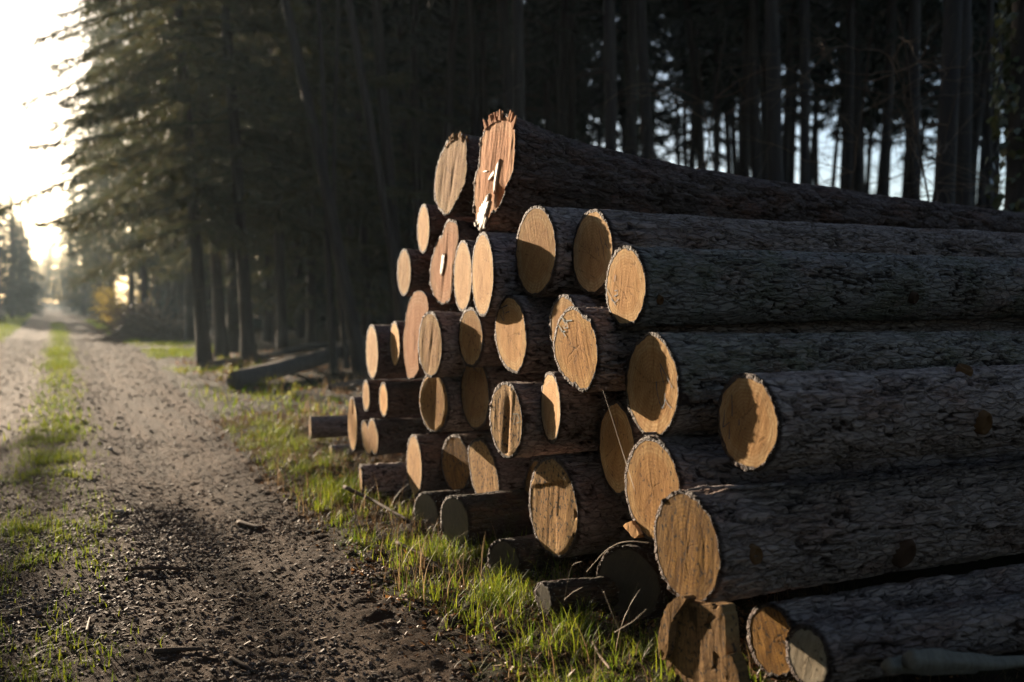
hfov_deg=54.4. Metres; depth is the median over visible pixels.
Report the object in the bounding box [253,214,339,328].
young spruce
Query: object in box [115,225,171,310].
young spruce
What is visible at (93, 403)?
gravel
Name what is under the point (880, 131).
forest spruce
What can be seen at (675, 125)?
forest spruce
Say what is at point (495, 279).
log
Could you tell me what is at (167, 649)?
stick
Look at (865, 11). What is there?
forest spruce
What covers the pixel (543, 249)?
log
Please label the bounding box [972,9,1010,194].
forest spruce
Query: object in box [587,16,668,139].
forest spruce
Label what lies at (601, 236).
log
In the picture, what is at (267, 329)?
forest spruce
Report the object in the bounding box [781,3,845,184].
forest spruce
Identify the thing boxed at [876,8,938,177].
forest spruce
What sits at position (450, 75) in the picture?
spruce
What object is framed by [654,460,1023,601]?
log
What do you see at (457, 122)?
forest spruce
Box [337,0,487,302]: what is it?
forest spruce
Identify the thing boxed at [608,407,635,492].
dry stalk
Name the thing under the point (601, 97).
forest spruce
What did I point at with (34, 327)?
track
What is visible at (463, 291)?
log
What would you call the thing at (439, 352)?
log
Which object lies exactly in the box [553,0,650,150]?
forest spruce
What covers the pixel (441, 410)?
log
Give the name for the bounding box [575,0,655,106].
forest spruce
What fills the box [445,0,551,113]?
forest spruce
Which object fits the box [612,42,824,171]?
bare sapling
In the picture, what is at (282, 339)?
spruce
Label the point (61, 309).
young spruce
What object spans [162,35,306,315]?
forest spruce
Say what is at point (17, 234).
young spruce
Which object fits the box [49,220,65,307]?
young spruce
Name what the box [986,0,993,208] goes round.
sapling
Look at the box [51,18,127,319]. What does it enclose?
spruce
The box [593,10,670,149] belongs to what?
forest spruce
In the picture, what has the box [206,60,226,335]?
forest spruce
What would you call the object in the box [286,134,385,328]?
forest spruce
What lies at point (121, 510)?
stone
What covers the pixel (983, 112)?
forest spruce
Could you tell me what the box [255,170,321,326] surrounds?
forest spruce
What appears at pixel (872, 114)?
forest spruce
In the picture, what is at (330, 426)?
log
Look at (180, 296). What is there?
forest spruce
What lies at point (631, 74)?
spruce
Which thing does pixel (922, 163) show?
bare sapling
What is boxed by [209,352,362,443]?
dry grass
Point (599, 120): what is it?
forest spruce
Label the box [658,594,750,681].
wooden block
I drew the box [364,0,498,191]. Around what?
forest spruce
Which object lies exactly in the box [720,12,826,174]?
forest spruce
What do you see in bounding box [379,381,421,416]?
log
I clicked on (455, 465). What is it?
log
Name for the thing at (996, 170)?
forest spruce
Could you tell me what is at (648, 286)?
log
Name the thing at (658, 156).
forest spruce
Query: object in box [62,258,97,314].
young spruce
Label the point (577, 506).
log
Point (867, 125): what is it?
forest spruce
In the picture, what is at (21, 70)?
sky
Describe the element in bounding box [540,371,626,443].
log
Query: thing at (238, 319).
forest spruce
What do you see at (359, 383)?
fallen trunk
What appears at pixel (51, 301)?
young spruce
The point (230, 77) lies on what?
spruce
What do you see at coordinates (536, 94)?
forest spruce
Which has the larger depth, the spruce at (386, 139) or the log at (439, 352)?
the spruce at (386, 139)
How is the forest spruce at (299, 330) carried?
on the ground at (304, 377)
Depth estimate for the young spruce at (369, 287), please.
57.71 m
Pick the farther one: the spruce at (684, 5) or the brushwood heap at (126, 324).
the brushwood heap at (126, 324)
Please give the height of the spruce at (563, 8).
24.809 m
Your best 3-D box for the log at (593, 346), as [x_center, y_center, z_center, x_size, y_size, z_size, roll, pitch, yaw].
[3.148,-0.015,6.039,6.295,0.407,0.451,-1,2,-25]
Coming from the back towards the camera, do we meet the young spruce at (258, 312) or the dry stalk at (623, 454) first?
the young spruce at (258, 312)
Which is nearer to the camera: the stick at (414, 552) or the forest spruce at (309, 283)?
the stick at (414, 552)
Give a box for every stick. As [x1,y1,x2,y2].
[85,617,90,632]
[131,566,189,570]
[153,647,202,653]
[228,656,255,673]
[236,520,264,529]
[342,485,410,521]
[395,541,451,575]
[591,641,610,670]
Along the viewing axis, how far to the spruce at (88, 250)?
61.31 m
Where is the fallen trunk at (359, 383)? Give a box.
[326,376,424,390]
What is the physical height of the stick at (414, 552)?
0.072 m
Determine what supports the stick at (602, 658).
on the ground at (304, 377)
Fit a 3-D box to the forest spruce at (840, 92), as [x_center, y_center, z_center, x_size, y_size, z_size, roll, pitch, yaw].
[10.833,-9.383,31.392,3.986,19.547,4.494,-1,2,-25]
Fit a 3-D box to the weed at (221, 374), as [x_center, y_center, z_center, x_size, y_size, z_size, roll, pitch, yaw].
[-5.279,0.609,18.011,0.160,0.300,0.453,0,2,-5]
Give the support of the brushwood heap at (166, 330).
on the ground at (304, 377)
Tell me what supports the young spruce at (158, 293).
on the ground at (304, 377)
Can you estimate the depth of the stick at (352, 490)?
7.02 m
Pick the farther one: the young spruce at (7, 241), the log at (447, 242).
the young spruce at (7, 241)
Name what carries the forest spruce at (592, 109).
on the ground at (304, 377)
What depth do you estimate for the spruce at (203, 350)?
23.53 m
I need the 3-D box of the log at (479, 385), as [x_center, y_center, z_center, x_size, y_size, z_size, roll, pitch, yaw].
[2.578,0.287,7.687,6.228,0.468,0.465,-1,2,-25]
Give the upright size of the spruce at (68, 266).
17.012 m
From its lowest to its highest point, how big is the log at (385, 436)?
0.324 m
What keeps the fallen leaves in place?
on the ground at (304, 377)
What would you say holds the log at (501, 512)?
on the ground at (304, 377)
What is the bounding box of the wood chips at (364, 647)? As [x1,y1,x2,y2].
[0,475,659,681]
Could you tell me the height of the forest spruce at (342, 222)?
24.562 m
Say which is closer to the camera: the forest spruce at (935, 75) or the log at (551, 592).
the log at (551, 592)
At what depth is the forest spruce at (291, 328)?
48.96 m
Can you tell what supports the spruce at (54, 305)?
on the ground at (304, 377)
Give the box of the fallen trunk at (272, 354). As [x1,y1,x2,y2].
[197,336,366,369]
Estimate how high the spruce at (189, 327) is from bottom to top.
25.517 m
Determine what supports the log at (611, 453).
on the log at (577, 506)
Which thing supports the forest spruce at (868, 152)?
on the ground at (304, 377)
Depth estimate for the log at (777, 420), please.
3.90 m
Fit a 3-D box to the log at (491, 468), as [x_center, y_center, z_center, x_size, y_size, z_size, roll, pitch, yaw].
[2.635,0.821,7.659,6.226,0.501,0.523,-1,2,-25]
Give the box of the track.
[0,304,476,681]
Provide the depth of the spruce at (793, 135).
34.06 m
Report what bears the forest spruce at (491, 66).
on the ground at (304, 377)
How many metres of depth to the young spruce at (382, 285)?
52.84 m
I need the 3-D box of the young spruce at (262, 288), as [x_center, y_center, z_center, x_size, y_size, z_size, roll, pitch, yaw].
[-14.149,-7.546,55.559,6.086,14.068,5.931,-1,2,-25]
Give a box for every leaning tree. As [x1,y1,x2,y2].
[280,0,369,376]
[345,0,419,378]
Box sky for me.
[0,0,1005,303]
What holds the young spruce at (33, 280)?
on the ground at (304, 377)
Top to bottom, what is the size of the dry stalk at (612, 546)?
0.213 m
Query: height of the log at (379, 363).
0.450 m
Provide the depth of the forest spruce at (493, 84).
44.41 m
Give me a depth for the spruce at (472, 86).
25.60 m
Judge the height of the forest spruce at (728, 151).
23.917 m
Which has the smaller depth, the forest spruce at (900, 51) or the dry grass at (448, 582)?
the dry grass at (448, 582)
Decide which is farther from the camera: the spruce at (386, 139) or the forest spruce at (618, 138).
the forest spruce at (618, 138)
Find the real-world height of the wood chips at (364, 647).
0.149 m
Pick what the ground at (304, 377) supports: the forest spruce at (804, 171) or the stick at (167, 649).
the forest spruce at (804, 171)
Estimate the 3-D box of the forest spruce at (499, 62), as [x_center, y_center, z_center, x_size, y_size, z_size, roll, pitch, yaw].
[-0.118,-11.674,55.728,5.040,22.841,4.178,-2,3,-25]
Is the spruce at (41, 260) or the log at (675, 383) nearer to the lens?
the log at (675, 383)
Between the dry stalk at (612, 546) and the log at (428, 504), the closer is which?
the dry stalk at (612, 546)
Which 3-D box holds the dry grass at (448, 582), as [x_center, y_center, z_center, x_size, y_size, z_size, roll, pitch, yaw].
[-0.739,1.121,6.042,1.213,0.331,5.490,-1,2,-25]
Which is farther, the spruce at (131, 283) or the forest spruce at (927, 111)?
the spruce at (131, 283)
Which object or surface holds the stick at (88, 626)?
on the track
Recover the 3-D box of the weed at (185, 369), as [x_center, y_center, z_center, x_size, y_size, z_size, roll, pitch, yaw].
[-6.471,0.563,19.690,0.193,0.308,0.392,0,2,5]
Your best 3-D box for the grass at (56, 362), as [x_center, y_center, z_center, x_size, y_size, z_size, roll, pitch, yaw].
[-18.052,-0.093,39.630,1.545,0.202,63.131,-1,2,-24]
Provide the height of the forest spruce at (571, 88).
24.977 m
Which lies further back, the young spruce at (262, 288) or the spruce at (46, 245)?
the spruce at (46, 245)
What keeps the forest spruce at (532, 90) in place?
on the ground at (304, 377)
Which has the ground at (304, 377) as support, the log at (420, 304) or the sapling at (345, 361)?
the sapling at (345, 361)
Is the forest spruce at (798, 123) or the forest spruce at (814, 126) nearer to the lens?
the forest spruce at (814, 126)
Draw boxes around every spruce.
[0,0,458,363]
[0,121,47,317]
[0,169,45,320]
[0,198,21,310]
[0,267,16,310]
[1,140,38,313]
[1,144,50,315]
[7,176,48,311]
[16,186,51,309]
[32,226,46,304]
[34,246,55,303]
[38,219,58,307]
[38,243,60,308]
[40,238,63,308]
[42,0,313,362]
[43,186,80,308]
[45,128,115,316]
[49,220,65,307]
[49,251,67,306]
[50,0,139,320]
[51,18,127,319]
[54,1,204,315]
[56,0,226,314]
[56,205,77,310]
[58,197,124,316]
[62,0,330,357]
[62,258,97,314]
[63,282,115,314]
[85,0,290,341]
[107,4,336,352]
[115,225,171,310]
[120,257,178,318]
[139,264,182,317]
[144,114,184,327]
[146,10,170,319]
[161,245,177,322]
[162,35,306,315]
[196,141,217,331]
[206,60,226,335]
[208,55,262,337]
[211,231,287,327]
[211,263,263,324]
[218,0,413,343]
[224,157,316,328]
[231,0,329,349]
[233,3,311,341]
[236,0,340,344]
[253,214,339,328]
[255,7,346,331]
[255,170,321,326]
[262,13,331,336]
[283,0,455,336]
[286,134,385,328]
[287,10,332,333]
[292,4,421,338]
[311,7,408,320]
[315,0,447,320]
[318,0,441,324]
[323,25,346,330]
[327,0,492,263]
[335,140,407,324]
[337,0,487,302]
[339,217,386,325]
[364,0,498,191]
[370,3,470,252]
[370,86,433,324]
[370,165,422,315]
[411,0,458,147]
[426,0,524,139]
[436,0,535,136]
[437,0,543,93]
[439,3,535,128]
[444,26,527,130]
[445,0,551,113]
[453,14,501,134]
[465,0,574,126]
[479,0,603,136]
[485,1,593,130]
[487,6,543,125]
[489,7,537,121]
[496,4,601,130]
[511,0,554,124]
[523,0,621,139]
[523,4,603,137]
[528,4,623,145]
[539,85,602,137]
[540,38,624,145]
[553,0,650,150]
[554,50,621,147]
[574,0,675,126]
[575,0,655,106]
[575,2,675,153]
[585,1,683,156]
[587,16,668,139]
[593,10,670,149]
[596,0,701,164]
[598,0,689,156]
[617,8,687,160]
[618,35,682,159]
[637,0,741,167]
[648,9,704,165]
[653,26,723,164]
[654,0,780,170]
[654,1,760,127]
[654,34,737,169]
[659,0,732,168]
[662,0,783,172]
[662,0,799,176]
[680,26,759,143]
[682,0,823,179]
[694,3,799,174]
[708,4,760,175]
[716,0,848,181]
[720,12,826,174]
[723,0,829,178]
[730,0,836,182]
[736,67,784,174]
[758,0,833,182]
[779,0,904,177]
[780,49,820,135]
[781,3,838,184]
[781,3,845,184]
[781,66,824,169]
[789,0,900,193]
[797,60,869,186]
[798,16,899,192]
[799,0,809,183]
[810,0,903,193]
[811,0,890,190]
[811,3,904,192]
[818,4,930,193]
[819,28,900,193]
[832,0,962,203]
[860,0,972,196]
[864,1,943,197]
[864,50,920,193]
[867,20,940,196]
[873,43,973,194]
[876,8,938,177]
[879,0,895,195]
[887,0,1007,205]
[892,0,1007,206]
[896,0,993,172]
[908,0,920,199]
[920,0,1003,151]
[920,33,1002,153]
[923,4,1000,208]
[934,3,1003,207]
[941,0,986,205]
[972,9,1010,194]
[972,43,1004,202]
[973,0,1005,209]
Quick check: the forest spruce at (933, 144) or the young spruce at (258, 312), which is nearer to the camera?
the forest spruce at (933, 144)
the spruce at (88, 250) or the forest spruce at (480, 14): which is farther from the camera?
the spruce at (88, 250)
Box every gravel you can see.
[0,338,234,453]
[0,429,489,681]
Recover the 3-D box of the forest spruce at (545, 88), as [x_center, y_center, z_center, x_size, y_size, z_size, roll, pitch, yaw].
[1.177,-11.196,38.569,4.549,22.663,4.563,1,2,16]
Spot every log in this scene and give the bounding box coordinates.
[308,415,348,438]
[329,444,365,456]
[348,396,421,450]
[358,462,415,498]
[361,418,490,455]
[362,379,422,411]
[366,324,422,378]
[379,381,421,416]
[390,321,404,366]
[397,249,432,295]
[403,291,460,378]
[406,431,490,496]
[413,487,475,525]
[417,204,475,253]
[418,311,465,377]
[419,376,490,433]
[429,219,512,304]
[434,131,480,216]
[440,489,533,547]
[441,432,491,489]
[454,240,475,311]
[458,307,503,367]
[460,366,546,429]
[467,437,598,492]
[471,232,528,316]
[473,109,1023,232]
[487,534,603,578]
[489,381,598,458]
[494,295,558,373]
[515,206,1023,296]
[524,459,541,531]
[528,453,650,557]
[533,576,619,615]
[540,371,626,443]
[549,294,607,348]
[553,306,1023,392]
[571,209,1023,294]
[596,542,675,623]
[598,400,718,495]
[605,245,1023,327]
[624,431,1023,542]
[625,330,1023,436]
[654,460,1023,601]
[717,363,1023,471]
[746,563,1023,679]
[785,592,1023,681]
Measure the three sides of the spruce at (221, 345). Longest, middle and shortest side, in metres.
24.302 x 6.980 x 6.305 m
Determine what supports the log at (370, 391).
on the log at (385, 436)
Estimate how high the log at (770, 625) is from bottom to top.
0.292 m
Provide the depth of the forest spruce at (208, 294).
47.90 m
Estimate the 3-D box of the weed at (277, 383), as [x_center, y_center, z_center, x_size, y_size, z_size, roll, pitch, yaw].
[-3.764,0.709,16.002,0.193,0.312,0.380,0,2,-3]
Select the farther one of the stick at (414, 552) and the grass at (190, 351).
the grass at (190, 351)
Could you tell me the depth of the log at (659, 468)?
4.28 m
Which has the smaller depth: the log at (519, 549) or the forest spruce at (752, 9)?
the log at (519, 549)
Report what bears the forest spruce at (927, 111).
on the ground at (304, 377)
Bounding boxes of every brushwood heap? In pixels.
[68,274,183,340]
[99,297,213,342]
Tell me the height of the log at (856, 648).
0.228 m
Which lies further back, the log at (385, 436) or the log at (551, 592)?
the log at (385, 436)
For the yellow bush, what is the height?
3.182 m
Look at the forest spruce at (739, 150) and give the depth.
48.02 m
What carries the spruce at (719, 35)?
on the ground at (304, 377)
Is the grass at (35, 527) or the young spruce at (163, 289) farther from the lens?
the young spruce at (163, 289)
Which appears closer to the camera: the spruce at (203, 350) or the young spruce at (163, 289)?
the spruce at (203, 350)
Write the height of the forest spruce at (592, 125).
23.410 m
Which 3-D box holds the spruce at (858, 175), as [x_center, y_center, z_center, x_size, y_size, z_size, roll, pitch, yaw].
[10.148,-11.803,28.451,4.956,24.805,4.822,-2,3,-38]
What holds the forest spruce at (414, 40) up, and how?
on the ground at (304, 377)
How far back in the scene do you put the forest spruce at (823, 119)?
42.38 m
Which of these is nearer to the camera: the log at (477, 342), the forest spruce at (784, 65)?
the log at (477, 342)
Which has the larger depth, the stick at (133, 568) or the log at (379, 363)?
the log at (379, 363)
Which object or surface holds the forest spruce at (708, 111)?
on the ground at (304, 377)
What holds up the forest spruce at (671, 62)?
on the ground at (304, 377)
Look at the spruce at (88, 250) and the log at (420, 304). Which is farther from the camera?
the spruce at (88, 250)
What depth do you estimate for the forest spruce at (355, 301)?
45.74 m
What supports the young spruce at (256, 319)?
on the ground at (304, 377)
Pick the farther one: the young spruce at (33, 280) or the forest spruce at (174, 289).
the young spruce at (33, 280)
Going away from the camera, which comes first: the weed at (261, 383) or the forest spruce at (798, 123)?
the weed at (261, 383)
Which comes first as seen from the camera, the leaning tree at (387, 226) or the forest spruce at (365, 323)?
the leaning tree at (387, 226)
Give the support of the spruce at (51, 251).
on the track
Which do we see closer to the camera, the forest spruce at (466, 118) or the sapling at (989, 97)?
the sapling at (989, 97)
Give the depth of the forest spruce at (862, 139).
35.57 m
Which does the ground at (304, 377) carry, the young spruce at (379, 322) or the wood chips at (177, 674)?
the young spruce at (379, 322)
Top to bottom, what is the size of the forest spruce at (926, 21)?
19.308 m
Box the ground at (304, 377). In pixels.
[0,305,1023,681]
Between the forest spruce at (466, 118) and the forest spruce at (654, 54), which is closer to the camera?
the forest spruce at (654, 54)
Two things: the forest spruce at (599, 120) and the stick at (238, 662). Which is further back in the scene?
the forest spruce at (599, 120)
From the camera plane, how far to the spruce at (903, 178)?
32.08 m
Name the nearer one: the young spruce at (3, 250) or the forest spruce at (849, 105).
the forest spruce at (849, 105)
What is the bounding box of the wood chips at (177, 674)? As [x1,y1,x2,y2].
[0,468,476,681]
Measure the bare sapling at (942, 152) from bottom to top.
4.919 m
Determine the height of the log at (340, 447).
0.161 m
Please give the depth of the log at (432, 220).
7.02 m
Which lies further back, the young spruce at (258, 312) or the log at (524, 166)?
the young spruce at (258, 312)
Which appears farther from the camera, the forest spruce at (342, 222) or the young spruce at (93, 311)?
the young spruce at (93, 311)
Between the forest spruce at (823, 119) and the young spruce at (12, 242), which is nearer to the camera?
the forest spruce at (823, 119)
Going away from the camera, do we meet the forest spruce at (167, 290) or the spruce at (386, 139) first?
the spruce at (386, 139)
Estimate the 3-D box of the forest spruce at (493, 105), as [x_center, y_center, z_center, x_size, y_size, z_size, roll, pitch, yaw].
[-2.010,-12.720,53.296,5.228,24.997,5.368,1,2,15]
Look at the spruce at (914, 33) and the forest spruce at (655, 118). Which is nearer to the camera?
the spruce at (914, 33)
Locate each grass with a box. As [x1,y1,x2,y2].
[0,313,32,342]
[0,413,178,681]
[3,322,115,439]
[82,319,347,422]
[202,408,1023,681]
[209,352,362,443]
[232,449,634,681]
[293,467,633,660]
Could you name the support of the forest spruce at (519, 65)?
on the ground at (304, 377)
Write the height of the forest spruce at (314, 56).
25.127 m
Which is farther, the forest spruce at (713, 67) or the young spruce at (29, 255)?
the young spruce at (29, 255)
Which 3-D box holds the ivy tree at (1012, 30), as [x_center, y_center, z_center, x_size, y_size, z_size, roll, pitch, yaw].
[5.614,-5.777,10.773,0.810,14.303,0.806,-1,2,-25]
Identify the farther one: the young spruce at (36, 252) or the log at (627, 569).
the young spruce at (36, 252)
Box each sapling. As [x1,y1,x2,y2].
[332,0,349,368]
[595,49,822,177]
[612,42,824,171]
[745,9,1005,190]
[760,8,1000,204]
[858,23,1001,206]
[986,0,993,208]
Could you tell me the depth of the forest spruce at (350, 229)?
39.40 m
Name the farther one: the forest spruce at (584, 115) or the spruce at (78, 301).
the spruce at (78, 301)
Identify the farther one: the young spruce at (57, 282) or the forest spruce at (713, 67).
the young spruce at (57, 282)
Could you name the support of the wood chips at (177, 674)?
on the track
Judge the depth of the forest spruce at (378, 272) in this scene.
43.03 m
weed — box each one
[177,362,188,376]
[197,363,208,377]
[215,367,224,381]
[258,375,270,389]
[271,375,283,392]
[285,378,299,397]
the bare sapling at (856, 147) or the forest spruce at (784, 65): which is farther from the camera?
the forest spruce at (784, 65)
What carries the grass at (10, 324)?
on the ground at (304, 377)
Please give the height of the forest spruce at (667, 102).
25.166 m
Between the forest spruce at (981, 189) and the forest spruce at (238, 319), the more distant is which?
the forest spruce at (238, 319)
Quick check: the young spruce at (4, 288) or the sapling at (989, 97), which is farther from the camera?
the young spruce at (4, 288)
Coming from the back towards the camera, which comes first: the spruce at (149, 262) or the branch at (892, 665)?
the spruce at (149, 262)
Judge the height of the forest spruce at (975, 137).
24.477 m
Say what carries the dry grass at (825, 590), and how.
on the ground at (304, 377)
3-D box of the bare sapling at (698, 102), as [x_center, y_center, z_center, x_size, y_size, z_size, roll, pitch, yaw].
[2.989,-1.647,14.927,3.269,5.332,2.996,1,2,22]
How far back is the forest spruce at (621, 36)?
33.17 m
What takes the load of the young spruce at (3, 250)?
on the ground at (304, 377)
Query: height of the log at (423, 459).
0.462 m
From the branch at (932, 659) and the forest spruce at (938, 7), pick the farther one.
the forest spruce at (938, 7)
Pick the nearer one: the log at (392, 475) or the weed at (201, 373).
the log at (392, 475)
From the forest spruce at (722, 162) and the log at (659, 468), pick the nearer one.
the log at (659, 468)
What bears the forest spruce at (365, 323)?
on the ground at (304, 377)
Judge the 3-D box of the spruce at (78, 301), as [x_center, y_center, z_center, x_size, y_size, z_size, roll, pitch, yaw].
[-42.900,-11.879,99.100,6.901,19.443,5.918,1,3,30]
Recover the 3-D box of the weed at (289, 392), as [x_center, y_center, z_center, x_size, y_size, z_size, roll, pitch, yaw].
[-3.277,0.733,14.976,0.171,0.349,0.354,2,3,39]
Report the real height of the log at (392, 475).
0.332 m
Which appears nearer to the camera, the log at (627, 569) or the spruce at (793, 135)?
the log at (627, 569)
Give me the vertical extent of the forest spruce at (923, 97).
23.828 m
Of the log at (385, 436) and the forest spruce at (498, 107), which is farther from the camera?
the forest spruce at (498, 107)
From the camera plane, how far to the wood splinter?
4.34 m
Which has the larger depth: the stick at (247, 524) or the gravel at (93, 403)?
the gravel at (93, 403)
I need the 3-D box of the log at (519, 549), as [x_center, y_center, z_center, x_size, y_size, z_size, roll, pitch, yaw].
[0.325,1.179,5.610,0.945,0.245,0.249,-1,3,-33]
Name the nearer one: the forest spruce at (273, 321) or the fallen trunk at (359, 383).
the fallen trunk at (359, 383)
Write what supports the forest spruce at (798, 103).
on the ground at (304, 377)
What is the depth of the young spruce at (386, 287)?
48.10 m
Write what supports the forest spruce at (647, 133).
on the ground at (304, 377)
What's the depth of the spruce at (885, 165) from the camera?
24.96 m
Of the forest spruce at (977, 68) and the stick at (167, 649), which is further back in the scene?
the forest spruce at (977, 68)
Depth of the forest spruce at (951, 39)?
14.71 m
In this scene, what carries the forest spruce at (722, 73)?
on the ground at (304, 377)
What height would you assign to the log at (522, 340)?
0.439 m
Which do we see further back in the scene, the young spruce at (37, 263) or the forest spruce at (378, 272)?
the young spruce at (37, 263)
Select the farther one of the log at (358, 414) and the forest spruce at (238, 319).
the forest spruce at (238, 319)
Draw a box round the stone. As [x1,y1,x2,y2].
[114,509,124,512]
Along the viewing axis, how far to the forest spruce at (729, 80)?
35.14 m
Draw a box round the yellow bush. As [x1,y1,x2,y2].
[89,274,154,326]
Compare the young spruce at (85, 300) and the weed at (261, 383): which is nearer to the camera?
the weed at (261, 383)
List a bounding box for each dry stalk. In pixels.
[587,541,647,571]
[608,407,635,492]
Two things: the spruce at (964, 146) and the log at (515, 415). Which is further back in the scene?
the spruce at (964, 146)
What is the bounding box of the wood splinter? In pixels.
[623,521,643,537]
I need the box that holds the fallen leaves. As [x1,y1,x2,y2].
[199,405,958,681]
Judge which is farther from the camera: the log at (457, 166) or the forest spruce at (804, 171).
the forest spruce at (804, 171)
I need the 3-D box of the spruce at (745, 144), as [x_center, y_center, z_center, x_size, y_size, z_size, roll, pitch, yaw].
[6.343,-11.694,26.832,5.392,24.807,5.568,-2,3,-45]
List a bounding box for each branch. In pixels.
[881,655,978,675]
[902,648,1023,671]
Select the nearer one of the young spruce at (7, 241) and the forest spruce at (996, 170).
the forest spruce at (996, 170)
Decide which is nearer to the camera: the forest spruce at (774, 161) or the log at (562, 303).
the log at (562, 303)
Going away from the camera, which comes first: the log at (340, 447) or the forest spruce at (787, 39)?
the log at (340, 447)
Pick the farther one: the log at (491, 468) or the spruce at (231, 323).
the spruce at (231, 323)
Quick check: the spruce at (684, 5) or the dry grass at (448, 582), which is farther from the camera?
the spruce at (684, 5)
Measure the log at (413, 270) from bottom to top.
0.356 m
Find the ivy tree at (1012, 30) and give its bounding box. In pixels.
[984,0,1023,211]
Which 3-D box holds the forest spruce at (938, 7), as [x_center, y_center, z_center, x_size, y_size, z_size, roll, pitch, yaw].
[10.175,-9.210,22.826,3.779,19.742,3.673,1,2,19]
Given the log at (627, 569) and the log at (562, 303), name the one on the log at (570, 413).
the log at (562, 303)
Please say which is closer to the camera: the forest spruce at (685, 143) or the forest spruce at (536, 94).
the forest spruce at (685, 143)
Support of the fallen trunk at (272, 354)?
on the ground at (304, 377)
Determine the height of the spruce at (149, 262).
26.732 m
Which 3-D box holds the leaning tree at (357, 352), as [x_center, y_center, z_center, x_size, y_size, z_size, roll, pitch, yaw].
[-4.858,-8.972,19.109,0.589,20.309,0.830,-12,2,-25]
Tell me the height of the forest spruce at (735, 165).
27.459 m
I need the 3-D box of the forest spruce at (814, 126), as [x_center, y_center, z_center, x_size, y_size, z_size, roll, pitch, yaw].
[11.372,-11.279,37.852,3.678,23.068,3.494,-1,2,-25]
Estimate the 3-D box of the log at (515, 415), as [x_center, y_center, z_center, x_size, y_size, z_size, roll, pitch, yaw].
[2.778,0.386,6.800,6.238,0.428,0.421,-1,2,-25]

